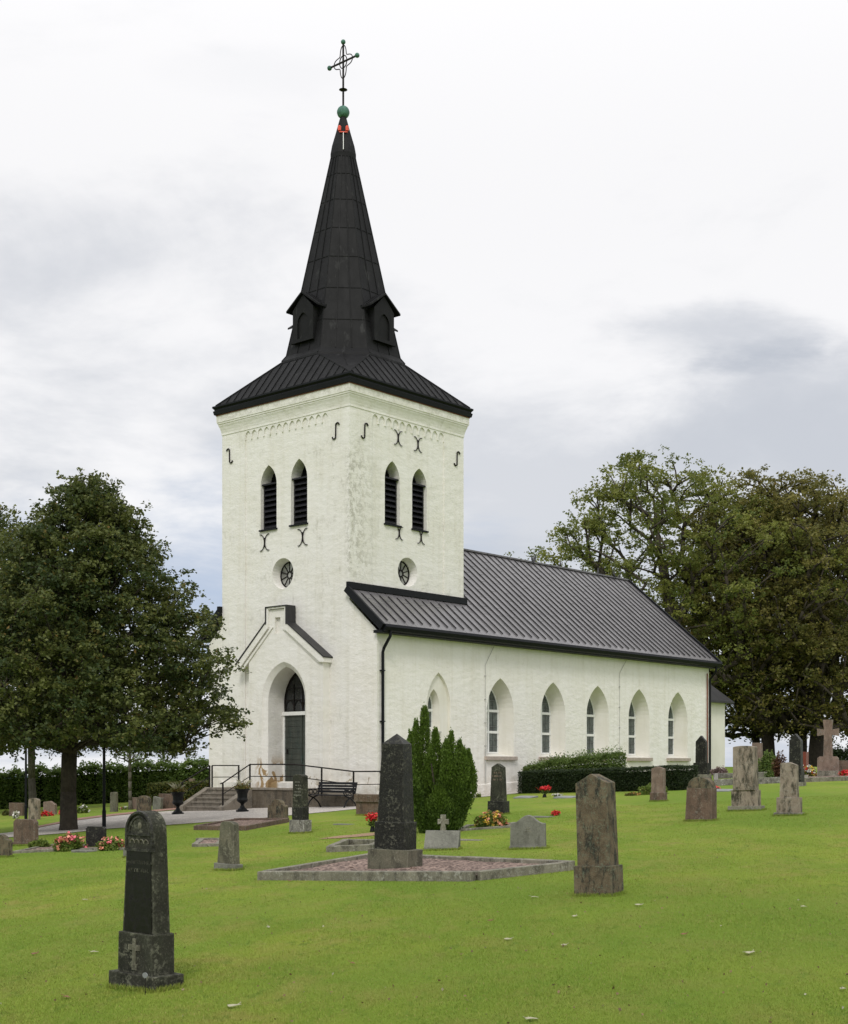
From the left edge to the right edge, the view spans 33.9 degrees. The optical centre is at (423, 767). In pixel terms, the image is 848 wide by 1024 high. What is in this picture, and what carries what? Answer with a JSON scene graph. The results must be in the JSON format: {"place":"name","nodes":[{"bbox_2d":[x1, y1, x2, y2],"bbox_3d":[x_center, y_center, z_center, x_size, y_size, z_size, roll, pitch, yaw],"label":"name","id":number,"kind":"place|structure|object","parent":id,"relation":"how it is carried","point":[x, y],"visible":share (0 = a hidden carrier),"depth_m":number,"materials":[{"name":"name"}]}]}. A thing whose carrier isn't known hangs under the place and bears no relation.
{"place":"outdoors","nodes":[
{"label":"outdoors","id":0,"kind":"place"},
{"bbox_2d":[0,790,517,836],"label":"path","id":1,"kind":"structure","parent":0,"point":[120,821],"depth_m":45.31,"materials":[{"name":"grey gravel"}]},
{"bbox_2d":[308,782,357,807],"bbox_3d":[-3.146,0.962,47.565,1.840,0.896,0.698,0,0,41],"label":"bench","id":2,"kind":"object","parent":1,"relation":"on","point":[324,788],"visible":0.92,"depth_m":47.73,"materials":[{"name":"metal"}]},
{"bbox_2d":[0,767,847,1023],"bbox_3d":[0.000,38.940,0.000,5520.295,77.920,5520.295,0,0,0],"label":"ground","id":3,"kind":"structure","parent":0,"point":[837,789],"depth_m":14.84,"materials":[{"name":"green plant"}]},
{"bbox_2d":[1,809,8,815],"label":"shrub","id":4,"kind":"object","parent":3,"relation":"on","point":[4,813],"visible":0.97,"depth_m":57.81,"materials":[{"name":"green plant"}]},
{"bbox_2d":[0,834,12,855],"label":"gravestone","id":5,"kind":"object","parent":3,"relation":"on","point":[6,845],"visible":0.85,"depth_m":29.58,"materials":[{"name":"grey stone"}]},
{"bbox_2d":[12,811,19,818],"bbox_3d":[-15.717,1.842,53.525,0.293,0.340,0.302,0,0,-19],"label":"flower bed","id":6,"kind":"object","parent":3,"relation":"on","point":[15,813],"visible":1,"depth_m":53.47,"materials":[{"name":"white plant"}]},
{"bbox_2d":[9,803,24,815],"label":"gravestone","id":7,"kind":"object","parent":3,"relation":"on","point":[18,807],"visible":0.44,"depth_m":56.57,"materials":[{"name":"red stone"}]},
{"bbox_2d":[13,819,37,844],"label":"gravestone","id":8,"kind":"object","parent":3,"relation":"on","point":[25,831],"visible":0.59,"depth_m":33.71,"materials":[{"name":"red stone"}]},
{"bbox_2d":[24,725,27,818],"bbox_3d":[-14.959,-0.062,52.255,0.440,4.240,0.440,0,0,0],"label":"lamp post","id":9,"kind":"object","parent":3,"relation":"on","point":[25,811],"visible":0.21,"depth_m":52.21,"materials":[{"name":"black metal"}]},
{"bbox_2d":[28,798,40,819],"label":"gravestone","id":10,"kind":"object","parent":3,"relation":"on","point":[34,810],"visible":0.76,"depth_m":51.31,"materials":[{"name":"beige stone"}]},
{"bbox_2d":[26,838,50,847],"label":"shrub","id":11,"kind":"object","parent":3,"relation":"on","point":[42,842],"visible":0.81,"depth_m":32.22,"materials":[{"name":"green plant"}]},
{"bbox_2d":[41,810,53,816],"bbox_3d":[-14.810,1.821,54.501,0.566,0.293,0.540,0,0,40],"label":"flower bed","id":12,"kind":"object","parent":3,"relation":"on","point":[46,813],"visible":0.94,"depth_m":54.40,"materials":[{"name":"red plant"}]},
{"bbox_2d":[43,801,56,814],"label":"gravestone","id":13,"kind":"object","parent":3,"relation":"on","point":[49,806],"visible":0.66,"depth_m":55.89,"materials":[{"name":"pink stone"}]},
{"bbox_2d":[13,844,124,853],"bbox_3d":[-8.322,1.851,31.262,1.864,0.248,4.577,0,0,-33],"label":"grave plot","id":14,"kind":"object","parent":3,"relation":"on","point":[37,849],"visible":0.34,"depth_m":30.75,"materials":[{"name":"stone"}]},
{"bbox_2d":[52,831,87,851],"bbox_3d":[-7.835,1.639,30.714,0.799,0.469,0.684,0,0,0],"label":"rose bush","id":15,"kind":"object","parent":14,"relation":"on","point":[69,841],"visible":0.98,"depth_m":30.60,"materials":[{"name":"pink plant"}]},
{"bbox_2d":[86,826,106,846],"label":"gravestone","id":16,"kind":"object","parent":14,"relation":"on","point":[95,835],"visible":0.67,"depth_m":31.10,"materials":[{"name":"black stone"}]},
{"bbox_2d":[94,836,124,850],"bbox_3d":[-6.742,1.657,30.167,0.698,0.336,0.624,0,0,23],"label":"rose bush","id":17,"kind":"object","parent":14,"relation":"on","point":[110,844],"visible":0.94,"depth_m":30.04,"materials":[{"name":"pink plant"}]},
{"bbox_2d":[0,502,163,798],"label":"lime tree","id":18,"kind":"object","parent":3,"relation":"on","point":[31,764],"visible":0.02,"depth_m":61.85,"materials":[{"name":"green plant"}]},
{"bbox_2d":[77,803,89,812],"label":"shrub","id":19,"kind":"object","parent":3,"relation":"on","point":[83,808],"visible":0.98,"depth_m":55.72,"materials":[{"name":"green plant"}]},
{"bbox_2d":[71,849,96,852],"bbox_3d":[-7.342,1.832,30.036,0.500,0.080,0.300,0,0,38],"label":"grave plate","id":20,"kind":"object","parent":3,"relation":"on","point":[80,851],"visible":0.61,"depth_m":29.90,"materials":[{"name":"grey stone"}]},
{"bbox_2d":[0,755,208,808],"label":"hedge","id":21,"kind":"object","parent":3,"relation":"on","point":[89,786],"visible":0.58,"depth_m":68.72,"materials":[{"name":"green plant"}]},
{"bbox_2d":[102,700,108,826],"bbox_3d":[-9.540,-0.213,41.467,0.440,4.240,0.440,0,0,0],"label":"lamp post","id":22,"kind":"object","parent":3,"relation":"on","point":[104,797],"visible":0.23,"depth_m":41.43,"materials":[{"name":"black metal"}]},
{"bbox_2d":[38,808,175,826],"bbox_3d":[-11.486,1.758,50.103,2.005,0.279,12.558,0,0,15],"label":"brick edging","id":23,"kind":"object","parent":3,"relation":"on","point":[108,815],"visible":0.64,"depth_m":51.41,"materials":[{"name":"red brick"}]},
{"bbox_2d":[110,792,117,811],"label":"gravestone","id":24,"kind":"object","parent":3,"relation":"on","point":[113,801],"visible":0.81,"depth_m":55.40,"materials":[{"name":"stone"}]},
{"bbox_2d":[97,722,156,809],"bbox_3d":[-11.881,-0.051,56.926,2.963,3.997,2.236,0,0,29],"label":"young tree","id":25,"kind":"object","parent":3,"relation":"on","point":[129,760],"visible":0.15,"depth_m":56.95,"materials":[{"name":"green plant"}]},
{"bbox_2d":[0,467,254,829],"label":"lime tree","id":26,"kind":"object","parent":3,"relation":"on","point":[73,629],"visible":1,"depth_m":39.54,"materials":[{"name":"green plant"}]},
{"bbox_2d":[132,797,137,808],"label":"gravestone","id":27,"kind":"object","parent":3,"relation":"on","point":[134,802],"visible":0.44,"depth_m":57.12,"materials":[{"name":"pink stone"}]},
{"bbox_2d":[136,796,151,810],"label":"gravestone","id":28,"kind":"object","parent":3,"relation":"on","point":[144,803],"visible":0.8,"depth_m":52.29,"materials":[{"name":"brown stone"}]},
{"bbox_2d":[142,973,147,993],"bbox_3d":[-2.200,1.725,10.973,0.064,0.206,0.007,0,0,41],"label":"grave marker","id":29,"kind":"object","parent":3,"relation":"on","point":[145,975],"visible":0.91,"depth_m":10.97,"materials":[{"name":"metal"}]},
{"bbox_2d":[109,811,183,992],"bbox_3d":[-2.265,1.114,11.346,0.591,1.524,0.306,1,1,41],"label":"gravestone","id":30,"kind":"object","parent":3,"relation":"on","point":[146,941],"visible":0.96,"depth_m":11.24,"materials":[{"name":"stone"}]},
{"bbox_2d":[152,796,162,809],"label":"gravestone","id":31,"kind":"object","parent":3,"relation":"on","point":[157,802],"visible":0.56,"depth_m":55.59,"materials":[{"name":"grey stone"}]},
{"bbox_2d":[159,794,175,808],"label":"gravestone","id":32,"kind":"object","parent":3,"relation":"on","point":[167,800],"visible":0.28,"depth_m":55.80,"materials":[{"name":"red stone"}]},
{"bbox_2d":[165,783,187,813],"bbox_3d":[-8.704,1.105,49.072,0.872,1.227,0.803,0,0,-17],"label":"urn","id":33,"kind":"object","parent":3,"relation":"on","point":[177,794],"visible":0.99,"depth_m":48.92,"materials":[{"name":"metal"}]},
{"bbox_2d":[146,780,208,805],"bbox_3d":[-10.384,1.103,60.678,3.739,1.251,1.181,0,0,26],"label":"hedge","id":34,"kind":"object","parent":3,"relation":"on","point":[156,789],"visible":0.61,"depth_m":60.54,"materials":[{"name":"green plant"}]},
{"bbox_2d":[192,838,218,846],"bbox_3d":[-4.740,1.682,30.657,0.685,0.179,2.491,0,0,-7],"label":"grave plot","id":35,"kind":"object","parent":3,"relation":"on","point":[205,842],"visible":0.51,"depth_m":30.22,"materials":[{"name":"stone"}]},
{"bbox_2d":[214,821,242,869],"bbox_3d":[-3.224,1.338,22.978,0.474,0.892,0.202,3,2,36],"label":"gravestone","id":36,"kind":"object","parent":3,"relation":"on","point":[228,853],"visible":0.84,"depth_m":22.90,"materials":[{"name":"grey stone"}]},
{"bbox_2d":[227,1002,240,1006],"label":"fallen leaf","id":37,"kind":"object","parent":3,"relation":"on","point":[229,1005],"visible":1,"depth_m":10.17,"materials":[{"name":"beige plant"}]},
{"bbox_2d":[194,818,288,830],"bbox_3d":[-4.961,1.579,37.922,2.050,0.327,4.758,0,0,11],"label":"grave plot","id":38,"kind":"object","parent":3,"relation":"on","point":[245,824],"visible":0.66,"depth_m":37.61,"materials":[{"name":"red stone"}]},
{"bbox_2d":[230,777,252,811],"bbox_3d":[-6.263,0.971,48.172,0.700,1.266,0.793,0,0,32],"label":"urn","id":39,"kind":"object","parent":3,"relation":"on","point":[242,789],"visible":0.99,"depth_m":48.03,"materials":[{"name":"metal"}]},
{"bbox_2d":[179,787,357,810],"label":"entrance terrace","id":40,"kind":"structure","parent":3,"relation":"on","point":[207,799],"depth_m":50.64,"materials":[{"name":"stone"}]},
{"bbox_2d":[180,764,379,805],"bbox_3d":[-5.237,0.638,50.157,7.607,1.524,2.925,0,0,41],"label":"railing","id":41,"kind":"object","parent":40,"relation":"on","point":[210,777],"visible":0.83,"depth_m":50.43,"materials":[{"name":"metal"}]},
{"bbox_2d":[268,799,287,817],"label":"gravestone","id":42,"kind":"object","parent":3,"relation":"on","point":[277,808],"visible":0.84,"depth_m":39.28,"materials":[{"name":"brown stone"}]},
{"bbox_2d":[289,774,311,832],"bbox_3d":[-2.929,0.909,32.956,0.472,1.473,0.273,0,0,38],"label":"gravestone","id":43,"kind":"object","parent":3,"relation":"on","point":[300,821],"visible":0.91,"depth_m":32.86,"materials":[{"name":"grey stone"}]},
{"bbox_2d":[321,832,374,838],"bbox_3d":[-1.558,1.509,30.718,1.820,0.093,1.104,0,0,-21],"label":"sand patch","id":44,"kind":"object","parent":3,"relation":"on","point":[356,835],"visible":0.73,"depth_m":30.59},
{"bbox_2d":[326,839,373,851],"bbox_3d":[-1.244,1.529,26.829,1.013,0.248,2.075,0,0,5],"label":"grave plot","id":45,"kind":"object","parent":3,"relation":"on","point":[346,845],"visible":0.46,"depth_m":25.92,"materials":[{"name":"stone"}]},
{"bbox_2d":[354,794,378,814],"bbox_3d":[-1.451,1.135,40.613,1.110,0.677,0.550,0,0,38],"label":"box tomb","id":46,"kind":"object","parent":3,"relation":"on","point":[366,803],"visible":0.4,"depth_m":40.48,"materials":[{"name":"red stone"}]},
{"bbox_2d":[364,812,377,831],"bbox_3d":[-1.189,1.284,31.883,0.378,0.506,0.377,0,0,39],"label":"flower vase","id":47,"kind":"object","parent":3,"relation":"on","point":[372,817],"visible":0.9,"depth_m":31.84,"materials":[{"name":"metal"}]},
{"bbox_2d":[257,853,574,881],"bbox_3d":[-0.521,1.539,20.710,3.034,0.424,4.809,0,0,-38],"label":"grave plot","id":48,"kind":"object","parent":3,"relation":"on","point":[452,868],"visible":0.65,"depth_m":20.14,"materials":[{"name":"stone"}]},
{"bbox_2d":[367,734,422,868],"bbox_3d":[-0.423,0.581,20.927,0.704,2.164,0.440,1,1,30],"label":"obelisk","id":49,"kind":"object","parent":48,"relation":"on","point":[395,836],"visible":0.88,"depth_m":20.79,"materials":[{"name":"stone"}]},
{"bbox_2d":[3,821,847,1023],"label":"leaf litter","id":50,"kind":"object","parent":3,"relation":"on","point":[558,991],"visible":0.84,"depth_m":11.59,"materials":[{"name":"plant"}]},
{"bbox_2d":[424,815,459,848],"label":"gravestone","id":51,"kind":"object","parent":3,"relation":"on","point":[442,837],"visible":0.89,"depth_m":25.00,"materials":[{"name":"grey stone"}]},
{"bbox_2d":[407,705,477,832],"bbox_3d":[0.313,0.046,30.512,1.768,3.009,1.238,0,0,0],"label":"yew","id":52,"kind":"object","parent":3,"relation":"on","point":[445,783],"visible":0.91,"depth_m":30.29,"materials":[{"name":"green plant"}]},
{"bbox_2d":[199,39,733,793],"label":"church","id":53,"kind":"structure","parent":3,"relation":"on","point":[369,607],"depth_m":53.13,"materials":[{"name":"paint"}]},
{"bbox_2d":[280,562,292,586],"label":"round window","id":54,"kind":"structure","parent":53,"relation":"in","point":[286,575],"depth_m":52.72,"materials":[{"name":"glass"}]},
{"bbox_2d":[398,561,409,584],"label":"round window","id":55,"kind":"structure","parent":53,"relation":"in","point":[403,571],"depth_m":52.81,"materials":[{"name":"metal"}]},
{"bbox_2d":[428,696,432,728],"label":"window","id":56,"kind":"structure","parent":53,"relation":"in","point":[430,709],"depth_m":51.93,"materials":[{"name":"white paint"}]},
{"bbox_2d":[484,690,517,759],"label":"window","id":57,"kind":"structure","parent":53,"relation":"in","point":[492,705],"depth_m":55.02,"materials":[{"name":"grey glass"}]},
{"bbox_2d":[539,694,563,759],"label":"window","id":58,"kind":"structure","parent":53,"relation":"in","point":[545,708],"depth_m":57.72,"materials":[{"name":"grey glass"}]},
{"bbox_2d":[586,698,610,760],"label":"window","id":59,"kind":"structure","parent":53,"relation":"in","point":[590,716],"depth_m":60.23,"materials":[{"name":"grey glass"}]},
{"bbox_2d":[627,701,652,760],"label":"window","id":60,"kind":"structure","parent":53,"relation":"in","point":[632,736],"depth_m":62.68,"materials":[{"name":"grey glass"}]},
{"bbox_2d":[666,705,690,760],"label":"window","id":61,"kind":"structure","parent":53,"relation":"in","point":[671,716],"depth_m":65.18,"materials":[{"name":"white paint"}]},
{"bbox_2d":[460,839,479,840],"bbox_3d":[0.855,1.447,27.255,0.700,0.060,0.250,0,0,38],"label":"grave plate","id":62,"kind":"object","parent":3,"relation":"on","point":[469,839],"visible":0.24,"depth_m":27.21,"materials":[{"name":"stone"}]},
{"bbox_2d":[458,822,514,830],"bbox_3d":[1.418,1.361,31.220,1.138,0.205,1.828,0,0,9],"label":"grave plot","id":63,"kind":"object","parent":3,"relation":"on","point":[465,827],"visible":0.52,"depth_m":30.62,"materials":[{"name":"stone"}]},
{"bbox_2d":[473,810,508,827],"bbox_3d":[1.523,1.164,31.049,0.881,0.429,0.715,0,0,0],"label":"flower bush","id":64,"kind":"object","parent":3,"relation":"on","point":[491,818],"visible":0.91,"depth_m":30.95,"materials":[{"name":"green plant"}]},
{"bbox_2d":[487,763,509,813],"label":"gravestone","id":65,"kind":"object","parent":3,"relation":"on","point":[498,798],"visible":0.91,"depth_m":36.85,"materials":[{"name":"black stone"}]},
{"bbox_2d":[513,796,537,798],"bbox_3d":[3.467,1.048,47.369,0.700,0.090,0.500,0,6,38],"label":"grave plate","id":66,"kind":"object","parent":3,"relation":"on","point":[517,797],"visible":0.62,"depth_m":47.26,"materials":[{"name":"grey stone"}]},
{"bbox_2d":[509,815,545,848],"bbox_3d":[1.815,1.169,24.218,0.639,0.670,0.211,0,0,12],"label":"gravestone","id":67,"kind":"object","parent":3,"relation":"on","point":[527,831],"visible":0.86,"depth_m":24.14,"materials":[{"name":"grey stone"}]},
{"bbox_2d":[536,785,550,797],"bbox_3d":[4.075,0.834,47.039,0.494,0.482,0.450,0,0,27],"label":"flower vase","id":68,"kind":"object","parent":3,"relation":"on","point":[544,790],"visible":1,"depth_m":46.98,"materials":[{"name":"metal"}]},
{"bbox_2d":[533,816,554,817],"bbox_3d":[2.890,1.248,34.366,0.600,0.070,0.350,0,0,38],"label":"grave plate","id":69,"kind":"object","parent":3,"relation":"on","point":[543,816],"visible":0.39,"depth_m":34.17,"materials":[{"name":"grey stone"}]},
{"bbox_2d":[550,810,560,815],"bbox_3d":[3.299,1.144,34.877,0.253,0.191,0.257,0,0,-35],"label":"flower bed","id":70,"kind":"object","parent":3,"relation":"on","point":[555,813],"visible":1,"depth_m":34.83,"materials":[{"name":"red plant"}]},
{"bbox_2d":[553,796,575,798],"bbox_3d":[4.647,1.008,45.578,0.700,0.090,0.450,0,6,38],"label":"grave plate","id":71,"kind":"object","parent":3,"relation":"on","point":[556,797],"visible":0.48,"depth_m":45.49,"materials":[{"name":"grey stone"}]},
{"bbox_2d":[521,745,626,777],"bbox_3d":[5.725,0.023,53.665,4.201,1.890,1.579,0,0,41],"label":"juniper hedge","id":72,"kind":"object","parent":3,"relation":"on","point":[578,761],"visible":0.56,"depth_m":52.87,"materials":[{"name":"green plant"}]},
{"bbox_2d":[574,774,623,895],"bbox_3d":[2.043,0.834,16.407,0.492,1.508,0.328,-3,-1,33],"label":"gravestone","id":73,"kind":"object","parent":3,"relation":"on","point":[599,868],"visible":0.79,"depth_m":16.30,"materials":[{"name":"brown stone"}]},
{"bbox_2d":[517,764,699,793],"bbox_3d":[6.417,0.443,49.788,7.380,1.123,1.263,0,0,44],"label":"hedge","id":74,"kind":"object","parent":3,"relation":"on","point":[567,780],"visible":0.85,"depth_m":49.07,"materials":[{"name":"green plant"}]},
{"bbox_2d":[625,792,640,795],"bbox_3d":[6.686,0.862,44.695,0.553,0.151,0.462,0,0,0],"label":"flower bed","id":75,"kind":"object","parent":3,"relation":"on","point":[632,794],"visible":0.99,"depth_m":44.59,"materials":[{"name":"green plant"}]},
{"bbox_2d":[638,782,668,794],"bbox_3d":[7.406,0.692,44.905,1.048,0.414,0.924,0,0,0],"label":"shrub","id":76,"kind":"object","parent":3,"relation":"on","point":[646,790],"visible":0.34,"depth_m":44.81,"materials":[{"name":"green plant"}]},
{"bbox_2d":[650,767,666,800],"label":"gravestone","id":77,"kind":"object","parent":3,"relation":"on","point":[658,783],"visible":0.75,"depth_m":39.63,"materials":[{"name":"red stone"}]},
{"bbox_2d":[504,444,847,697],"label":"beech tree","id":78,"kind":"object","parent":3,"relation":"on","point":[595,524],"visible":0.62,"depth_m":83.35,"materials":[{"name":"green plant"}]},
{"bbox_2d":[685,777,716,820],"bbox_3d":[5.901,0.716,29.581,0.620,1.018,0.258,2,1,38],"label":"gravestone","id":79,"kind":"object","parent":3,"relation":"on","point":[701,798],"visible":0.87,"depth_m":29.46,"materials":[{"name":"red stone"}]},
{"bbox_2d":[693,736,711,778],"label":"gravestone","id":80,"kind":"object","parent":3,"relation":"on","point":[701,757],"visible":0.71,"depth_m":54.88,"materials":[{"name":"stone"}]},
{"bbox_2d":[710,766,727,774],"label":"heather","id":81,"kind":"object","parent":3,"relation":"on","point":[718,769],"visible":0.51,"depth_m":62.38,"materials":[{"name":"plant"}]},
{"bbox_2d":[717,789,732,791],"bbox_3d":[9.509,0.768,44.357,0.700,0.090,0.500,0,6,38],"label":"grave plate","id":82,"kind":"object","parent":3,"relation":"on","point":[723,790],"visible":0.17,"depth_m":44.17,"materials":[{"name":"grey stone"}]},
{"bbox_2d":[645,464,847,758],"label":"beech tree","id":83,"kind":"object","parent":3,"relation":"on","point":[767,739],"visible":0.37,"depth_m":84.80,"materials":[{"name":"green plant"}]},
{"bbox_2d":[728,746,764,809],"bbox_3d":[7.542,0.302,32.598,0.779,1.597,0.385,-1,-1,28],"label":"gravestone","id":84,"kind":"object","parent":3,"relation":"on","point":[746,793],"visible":0.88,"depth_m":32.44,"materials":[{"name":"stone"}]},
{"bbox_2d":[713,772,779,785],"bbox_3d":[12.483,0.448,53.121,2.798,0.560,8.612,0,0,12],"label":"grave plot","id":85,"kind":"object","parent":3,"relation":"on","point":[719,779],"visible":0.38,"depth_m":49.38,"materials":[{"name":"white stone"}]},
{"bbox_2d":[659,492,845,748],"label":"beech tree","id":86,"kind":"object","parent":3,"relation":"on","point":[756,737],"visible":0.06,"depth_m":88.87,"materials":[{"name":"green plant"}]},
{"bbox_2d":[752,743,762,769],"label":"gravestone","id":87,"kind":"object","parent":3,"relation":"on","point":[759,746],"visible":0.2,"depth_m":57.14,"materials":[{"name":"stone"}]},
{"bbox_2d":[683,470,847,751],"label":"beech tree","id":88,"kind":"object","parent":3,"relation":"on","point":[830,606],"visible":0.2,"depth_m":85.13,"materials":[{"name":"green plant"}]},
{"bbox_2d":[758,749,775,771],"bbox_3d":[13.932,-0.145,56.316,1.010,1.167,0.859,0,0,0],"label":"shrub","id":89,"kind":"object","parent":3,"relation":"on","point":[764,763],"visible":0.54,"depth_m":56.23,"materials":[{"name":"green plant"}]},
{"bbox_2d":[689,469,847,766],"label":"beech tree","id":90,"kind":"object","parent":3,"relation":"on","point":[816,747],"visible":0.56,"depth_m":82.98,"materials":[{"name":"green plant"}]},
{"bbox_2d":[764,769,773,777],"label":"shrub","id":91,"kind":"object","parent":3,"relation":"on","point":[769,773],"visible":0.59,"depth_m":53.35,"materials":[{"name":"green plant"}]},
{"bbox_2d":[771,750,786,776],"bbox_3d":[13.828,-0.111,54.142,0.684,1.146,0.609,0,0,0],"label":"barberry","id":92,"kind":"object","parent":3,"relation":"on","point":[776,765],"visible":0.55,"depth_m":54.09,"materials":[{"name":"brown plant"}]},
{"bbox_2d":[774,762,802,814],"bbox_3d":[7.840,0.508,29.838,0.601,1.223,0.312,0,0,28],"label":"gravestone","id":93,"kind":"object","parent":3,"relation":"on","point":[788,800],"visible":0.84,"depth_m":29.74,"materials":[{"name":"stone"}]},
{"bbox_2d":[789,734,805,785],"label":"gravestone","id":94,"kind":"object","parent":3,"relation":"on","point":[795,748],"visible":0.54,"depth_m":45.29,"materials":[{"name":"stone"}]},
{"bbox_2d":[761,502,847,743],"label":"beech tree","id":95,"kind":"object","parent":3,"relation":"on","point":[827,700],"visible":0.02,"depth_m":91.30,"materials":[{"name":"green plant"}]},
{"bbox_2d":[803,752,808,768],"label":"gravestone","id":96,"kind":"object","parent":3,"relation":"on","point":[805,759],"visible":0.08,"depth_m":58.88,"materials":[{"name":"red stone"}]},
{"bbox_2d":[804,765,816,775],"bbox_3d":[14.341,0.181,51.768,0.563,0.546,0.584,0,0,35],"label":"flower bed","id":97,"kind":"object","parent":3,"relation":"on","point":[808,771],"visible":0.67,"depth_m":51.67,"materials":[{"name":"multicoloured plant"}]},
{"bbox_2d":[804,774,847,781],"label":"grave plot","id":98,"kind":"object","parent":3,"relation":"on","point":[807,778],"visible":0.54,"depth_m":48.20,"materials":[{"name":"stone"}]},
{"bbox_2d":[817,720,838,776],"bbox_3d":[14.799,-0.618,50.920,0.758,2.226,0.266,0,0,22],"label":"stone cross","id":99,"kind":"object","parent":98,"relation":"on","point":[827,763],"visible":0.94,"depth_m":50.80,"materials":[{"name":"brown stone"}]},
{"bbox_2d":[833,741,847,759],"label":"hedge","id":100,"kind":"object","parent":3,"relation":"on","point":[841,754],"visible":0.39,"depth_m":81.81,"materials":[{"name":"green plant"}]},
{"bbox_2d":[839,760,847,772],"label":"gravestone","id":101,"kind":"object","parent":3,"relation":"on","point":[843,764],"visible":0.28,"depth_m":51.65,"materials":[{"name":"red stone"}]},
{"bbox_2d":[839,769,847,775],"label":"flower bed","id":102,"kind":"object","parent":3,"relation":"on","point":[843,773],"visible":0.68,"depth_m":50.34,"materials":[{"name":"red plant"}]},
{"bbox_2d":[0,0,847,774],"label":"sky","id":103,"kind":"structure","parent":0,"point":[604,229],"materials":[{"name":"white"}]}
]}

